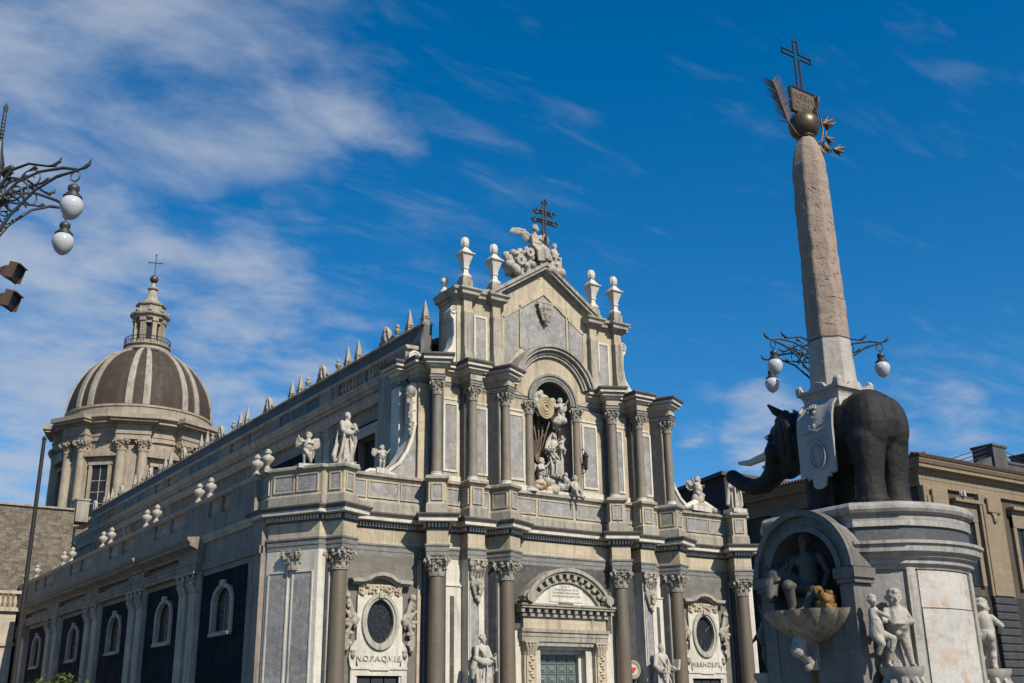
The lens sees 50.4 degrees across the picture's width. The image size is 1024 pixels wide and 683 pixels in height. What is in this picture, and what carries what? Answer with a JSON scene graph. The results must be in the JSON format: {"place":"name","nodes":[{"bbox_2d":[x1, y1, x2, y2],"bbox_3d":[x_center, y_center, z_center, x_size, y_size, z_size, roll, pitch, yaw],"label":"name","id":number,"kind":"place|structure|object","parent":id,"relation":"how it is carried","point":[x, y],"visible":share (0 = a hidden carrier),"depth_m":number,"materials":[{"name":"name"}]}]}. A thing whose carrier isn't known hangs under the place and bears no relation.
{"place":"outdoors","nodes":[
{"label":"outdoors","id":0,"kind":"place"},
{"bbox_2d":[0,0,1023,505],"label":"sky","id":1,"kind":"structure","parent":0,"point":[302,176],"materials":[{"name":"blue"}]},
{"bbox_2d":[742,443,1023,682],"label":"palace","id":2,"kind":"structure","parent":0,"point":[989,481],"depth_m":87.58,"materials":[{"name":"brown paint"}]},
{"bbox_2d":[959,491,966,497],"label":"floodlight","id":3,"kind":"object","parent":2,"relation":"attached to","point":[962,494],"visible":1,"depth_m":86.02,"materials":[{"name":"white metal"}]},
{"bbox_2d":[948,497,987,586],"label":"window frame","id":4,"kind":"structure","parent":2,"relation":"in","point":[979,577],"depth_m":86.25,"materials":[{"name":"beige stone"}]},
{"bbox_2d":[1005,506,1023,589],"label":"window frame","id":5,"kind":"structure","parent":2,"relation":"in","point":[1015,514],"depth_m":89.90,"materials":[{"name":"beige stone"}]},
{"label":"ground","id":6,"kind":"structure","parent":0,"visible":0},
{"bbox_2d":[0,590,21,682],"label":"pale house","id":7,"kind":"structure","parent":6,"relation":"on","point":[7,618],"depth_m":107.06,"materials":[{"name":"stone"}]},
{"bbox_2d":[10,436,46,682],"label":"mast","id":8,"kind":"object","parent":6,"relation":"on","point":[23,598],"visible":1,"depth_m":27.59,"materials":[{"name":"brown metal"}]},
{"bbox_2d":[0,103,91,254],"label":"street lamp","id":9,"kind":"object","parent":6,"relation":"on","point":[71,205],"visible":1,"depth_m":19.57,"materials":[{"name":"black metal"}]},
{"bbox_2d":[0,288,23,312],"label":"floodlight","id":10,"kind":"object","parent":9,"relation":"attached to","point":[10,300],"visible":1,"depth_m":18.82,"materials":[{"name":"brown metal"}]},
{"bbox_2d":[0,261,27,284],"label":"floodlight","id":11,"kind":"object","parent":9,"relation":"attached to","point":[13,272],"visible":1,"depth_m":18.99,"materials":[{"name":"brown metal"}]},
{"bbox_2d":[28,672,88,682],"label":"shrub","id":12,"kind":"object","parent":6,"relation":"on","point":[61,679],"visible":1,"depth_m":30.02,"materials":[{"name":"green plant"}]},
{"bbox_2d":[0,254,758,682],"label":"cathedral","id":13,"kind":"structure","parent":6,"relation":"on","point":[444,548],"depth_m":71.23,"materials":[{"name":"white stone"}]},
{"bbox_2d":[28,633,41,669],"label":"window frame","id":14,"kind":"structure","parent":13,"relation":"in","point":[36,644],"depth_m":101.75,"materials":[{"name":"stone"}]},
{"bbox_2d":[33,565,40,578],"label":"marble vase","id":15,"kind":"object","parent":13,"relation":"on","point":[37,571],"visible":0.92,"depth_m":107.39,"materials":[{"name":"stone"}]},
{"bbox_2d":[60,551,67,565],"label":"marble vase","id":16,"kind":"object","parent":13,"relation":"on","point":[63,558],"visible":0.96,"depth_m":99.09,"materials":[{"name":"stone"}]},
{"bbox_2d":[63,622,79,662],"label":"window frame","id":17,"kind":"structure","parent":13,"relation":"in","point":[73,634],"depth_m":91.30,"materials":[{"name":"stone"}]},
{"bbox_2d":[68,547,76,561],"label":"marble vase","id":18,"kind":"object","parent":13,"relation":"on","point":[72,553],"visible":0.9,"depth_m":96.77,"materials":[{"name":"stone"}]},
{"bbox_2d":[98,531,107,547],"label":"marble vase","id":19,"kind":"object","parent":13,"relation":"on","point":[103,538],"visible":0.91,"depth_m":88.99,"materials":[{"name":"stone"}]},
{"bbox_2d":[106,527,115,544],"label":"marble vase","id":20,"kind":"object","parent":13,"relation":"on","point":[111,535],"visible":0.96,"depth_m":87.13,"materials":[{"name":"stone"}]},
{"bbox_2d":[103,611,121,655],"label":"window frame","id":21,"kind":"structure","parent":13,"relation":"in","point":[115,622],"depth_m":81.80,"materials":[{"name":"stone"}]},
{"bbox_2d":[142,510,151,527],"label":"marble vase","id":22,"kind":"object","parent":13,"relation":"on","point":[146,518],"visible":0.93,"depth_m":79.94,"materials":[{"name":"stone"}]},
{"bbox_2d":[151,505,161,523],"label":"marble vase","id":23,"kind":"object","parent":13,"relation":"on","point":[156,513],"visible":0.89,"depth_m":78.11,"materials":[{"name":"stone"}]},
{"bbox_2d":[151,596,172,647],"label":"window frame","id":24,"kind":"structure","parent":13,"relation":"in","point":[164,611],"depth_m":72.74,"materials":[{"name":"stone"}]},
{"bbox_2d":[193,483,204,503],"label":"marble vase","id":25,"kind":"object","parent":13,"relation":"on","point":[199,492],"visible":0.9,"depth_m":71.23,"materials":[{"name":"stone"}]},
{"bbox_2d":[205,477,216,498],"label":"marble vase","id":26,"kind":"object","parent":13,"relation":"on","point":[210,487],"visible":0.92,"depth_m":69.56,"materials":[{"name":"stone"}]},
{"bbox_2d":[207,579,233,637],"bbox_3d":[-16.970,15.619,63.915,0.500,3.210,3.408,12,-23,-33],"label":"window frame","id":27,"kind":"structure","parent":13,"relation":"in","point":[223,595],"depth_m":64.30,"materials":[{"name":"stone"}]},
{"bbox_2d":[251,454,263,476],"bbox_3d":[-14.913,7.299,63.782,0.750,1.410,0.761,12,-23,-33],"label":"marble vase","id":28,"kind":"object","parent":13,"relation":"on","point":[257,464],"visible":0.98,"depth_m":63.57,"materials":[{"name":"stone"}]},
{"bbox_2d":[261,449,274,473],"bbox_3d":[-14.006,6.861,62.539,0.750,1.410,0.761,12,-23,-33],"label":"marble vase","id":29,"kind":"object","parent":13,"relation":"on","point":[267,459],"visible":0.99,"depth_m":62.33,"materials":[{"name":"stone"}]},
{"bbox_2d":[295,432,319,467],"bbox_3d":[-11.598,6.184,61.896,1.399,2.154,0.894,4,-19,-14],"label":"angel statue","id":30,"kind":"object","parent":13,"relation":"on","point":[308,445],"visible":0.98,"depth_m":61.84,"materials":[{"name":"stone"}]},
{"bbox_2d":[331,412,359,466],"bbox_3d":[-9.503,5.512,61.966,1.322,3.168,1.615,-11,-21,28],"label":"saint statue","id":31,"kind":"object","parent":13,"relation":"on","point":[345,447],"visible":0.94,"depth_m":61.69,"materials":[{"name":"stone"}]},
{"bbox_2d":[357,676,397,682],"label":"side door","id":32,"kind":"structure","parent":13,"relation":"in","point":[359,680],"depth_m":60.14,"materials":[{"name":"black metal"}]},
{"bbox_2d":[365,445,395,474],"bbox_3d":[-7.597,7.027,64.176,2.546,1.881,0.635,15,-24,-38],"label":"angel statue","id":33,"kind":"object","parent":13,"relation":"on","point":[381,453],"visible":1,"depth_m":63.96,"materials":[{"name":"stone"}]},
{"bbox_2d":[439,278,448,292],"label":"ball finial","id":34,"kind":"object","parent":13,"relation":"on","point":[444,282],"visible":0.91,"depth_m":73.06,"materials":[{"name":"white stone"}]},
{"bbox_2d":[454,237,474,286],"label":"stone urn","id":35,"kind":"object","parent":13,"relation":"on","point":[464,255],"visible":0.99,"depth_m":72.30,"materials":[{"name":"stone"}]},
{"bbox_2d":[470,634,497,682],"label":"saint statue","id":36,"kind":"object","parent":13,"relation":"on","point":[484,660],"visible":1,"depth_m":61.52,"materials":[{"name":"stone"}]},
{"bbox_2d":[483,244,503,293],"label":"stone urn","id":37,"kind":"object","parent":13,"relation":"on","point":[493,262],"visible":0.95,"depth_m":73.46,"materials":[{"name":"stone"}]},
{"bbox_2d":[501,224,552,279],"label":"angel group","id":38,"kind":"object","parent":13,"relation":"on","point":[535,253],"visible":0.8,"depth_m":76.03,"materials":[{"name":"stone"}]},
{"bbox_2d":[534,457,550,490],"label":"angel statue","id":39,"kind":"object","parent":13,"relation":"on","point":[540,468],"visible":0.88,"depth_m":70.28,"materials":[{"name":"stone"}]},
{"bbox_2d":[535,482,548,489],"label":"flower bunch","id":40,"kind":"object","parent":39,"relation":"on","point":[545,485],"visible":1,"depth_m":69.77,"materials":[{"name":"orange plant"}]},
{"bbox_2d":[534,390,555,414],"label":"cloud","id":41,"kind":"structure","parent":13,"relation":"in","point":[539,394],"depth_m":72.39,"materials":[{"name":"stone"}]},
{"bbox_2d":[531,199,558,246],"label":"gable cross","id":42,"kind":"object","parent":13,"relation":"attached to","point":[546,213],"visible":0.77,"depth_m":78.20,"materials":[{"name":"black metal"}]},
{"bbox_2d":[538,396,553,418],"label":"gilded medallion","id":43,"kind":"object","parent":13,"relation":"attached to","point":[545,411],"visible":1,"depth_m":72.31,"materials":[{"name":"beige metal"}]},
{"bbox_2d":[534,416,560,463],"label":"sunburst","id":44,"kind":"object","parent":13,"relation":"attached to","point":[538,453],"visible":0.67,"depth_m":72.13,"materials":[{"name":"gold metal"}]},
{"bbox_2d":[544,243,565,277],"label":"child statue","id":45,"kind":"object","parent":13,"relation":"on","point":[556,264],"visible":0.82,"depth_m":76.72,"materials":[{"name":"stone"}]},
{"bbox_2d":[544,472,569,494],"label":"cloud","id":46,"kind":"structure","parent":13,"relation":"on","point":[561,485],"depth_m":70.68,"materials":[{"name":"stone"}]},
{"bbox_2d":[544,433,565,479],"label":"madonna statue","id":47,"kind":"object","parent":46,"relation":"on","point":[553,448],"visible":0.94,"depth_m":71.34,"materials":[{"name":"stone"}]},
{"bbox_2d":[552,398,567,426],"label":"angel statue","id":48,"kind":"object","parent":13,"relation":"on","point":[559,419],"visible":0.99,"depth_m":72.66,"materials":[{"name":"stone"}]},
{"bbox_2d":[566,475,583,498],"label":"angel statue","id":49,"kind":"object","parent":13,"relation":"on","point":[574,486],"visible":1,"depth_m":70.93,"materials":[{"name":"stone"}]},
{"bbox_2d":[581,448,588,473],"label":"wall lantern","id":50,"kind":"object","parent":13,"relation":"attached to","point":[585,456],"depth_m":72.03,"materials":[{"name":"black metal"}]},
{"bbox_2d":[582,270,600,315],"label":"stone urn","id":51,"kind":"object","parent":13,"relation":"on","point":[591,286],"visible":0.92,"depth_m":78.08,"materials":[{"name":"stone"}]},
{"bbox_2d":[604,276,622,321],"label":"stone urn","id":52,"kind":"object","parent":13,"relation":"on","point":[613,293],"visible":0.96,"depth_m":79.24,"materials":[{"name":"stone"}]},
{"bbox_2d":[631,660,640,678],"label":"heart roundel","id":53,"kind":"object","parent":13,"relation":"attached to","point":[636,670],"visible":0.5,"depth_m":69.62,"materials":[{"name":"white stone"}]},
{"bbox_2d":[653,644,680,682],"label":"saint statue","id":54,"kind":"object","parent":13,"relation":"on","point":[664,667],"visible":1,"depth_m":69.00,"materials":[{"name":"stone"}]},
{"bbox_2d":[683,476,720,513],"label":"angel statue","id":55,"kind":"object","parent":13,"relation":"on","point":[697,503],"visible":1,"depth_m":77.79,"materials":[{"name":"stone"}]},
{"bbox_2d":[693,678,719,682],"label":"side door","id":56,"kind":"structure","parent":13,"relation":"in","point":[695,680],"depth_m":73.61,"materials":[{"name":"black metal"}]},
{"bbox_2d":[723,483,746,514],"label":"bishop statue","id":57,"kind":"object","parent":13,"relation":"on","point":[734,500],"visible":0.78,"depth_m":78.22,"materials":[{"name":"stone"}]},
{"bbox_2d":[677,471,788,672],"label":"shaded house","id":58,"kind":"structure","parent":6,"relation":"on","point":[714,490],"depth_m":111.06,"materials":[{"name":"paint"}]},
{"bbox_2d":[761,331,889,392],"bbox_3d":[8.561,4.756,27.912,3.348,12.810,2.142,-4,-19,10],"label":"street lamp","id":59,"kind":"object","parent":6,"relation":"on","point":[775,367],"visible":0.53,"depth_m":29.18,"materials":[{"name":"black metal"}]},
{"bbox_2d":[752,501,987,682],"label":"fountain","id":60,"kind":"object","parent":6,"relation":"on","point":[923,557],"visible":0.95,"depth_m":17.48,"materials":[{"name":"stone"}]},
{"bbox_2d":[752,604,768,682],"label":"putto statue","id":61,"kind":"object","parent":60,"relation":"attached to","point":[760,677],"visible":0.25,"depth_m":18.73,"materials":[{"name":"stone"}]},
{"bbox_2d":[762,533,841,608],"bbox_3d":[4.836,3.926,18.273,1.018,1.474,1.156,10,-22,-29],"label":"river god statue","id":62,"kind":"object","parent":60,"relation":"in","point":[792,584],"visible":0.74,"depth_m":18.11,"materials":[{"name":"stone"}]},
{"bbox_2d":[726,389,911,510],"bbox_3d":[5.562,2.365,20.536,1.420,2.572,4.107,12,-23,-33],"label":"elephant statue","id":63,"kind":"object","parent":60,"relation":"on","point":[829,452],"visible":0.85,"depth_m":19.43,"materials":[{"name":"stone"}]},
{"bbox_2d":[762,40,872,406],"bbox_3d":[5.920,-2.452,21.408,2.165,8.070,1.018,12,-23,-33],"label":"obelisk","id":64,"kind":"object","parent":63,"relation":"on","point":[832,372],"visible":0.99,"depth_m":20.89,"materials":[{"name":"stone"}]},
{"bbox_2d":[813,586,836,607],"bbox_3d":[4.995,4.137,17.408,0.284,0.478,0.338,12,-23,-33],"label":"water spout rock","id":65,"kind":"object","parent":60,"relation":"on","point":[826,597],"visible":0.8,"depth_m":17.33,"materials":[{"name":"orange stone"}]},
{"bbox_2d":[866,587,926,682],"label":"putto statue","id":66,"kind":"object","parent":60,"relation":"attached to","point":[896,618],"visible":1,"depth_m":16.81,"materials":[{"name":"stone"}]},
{"bbox_2d":[976,597,1012,682],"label":"putto statue","id":67,"kind":"object","parent":60,"relation":"attached to","point":[994,671],"visible":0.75,"depth_m":18.33,"materials":[{"name":"stone"}]}
]}

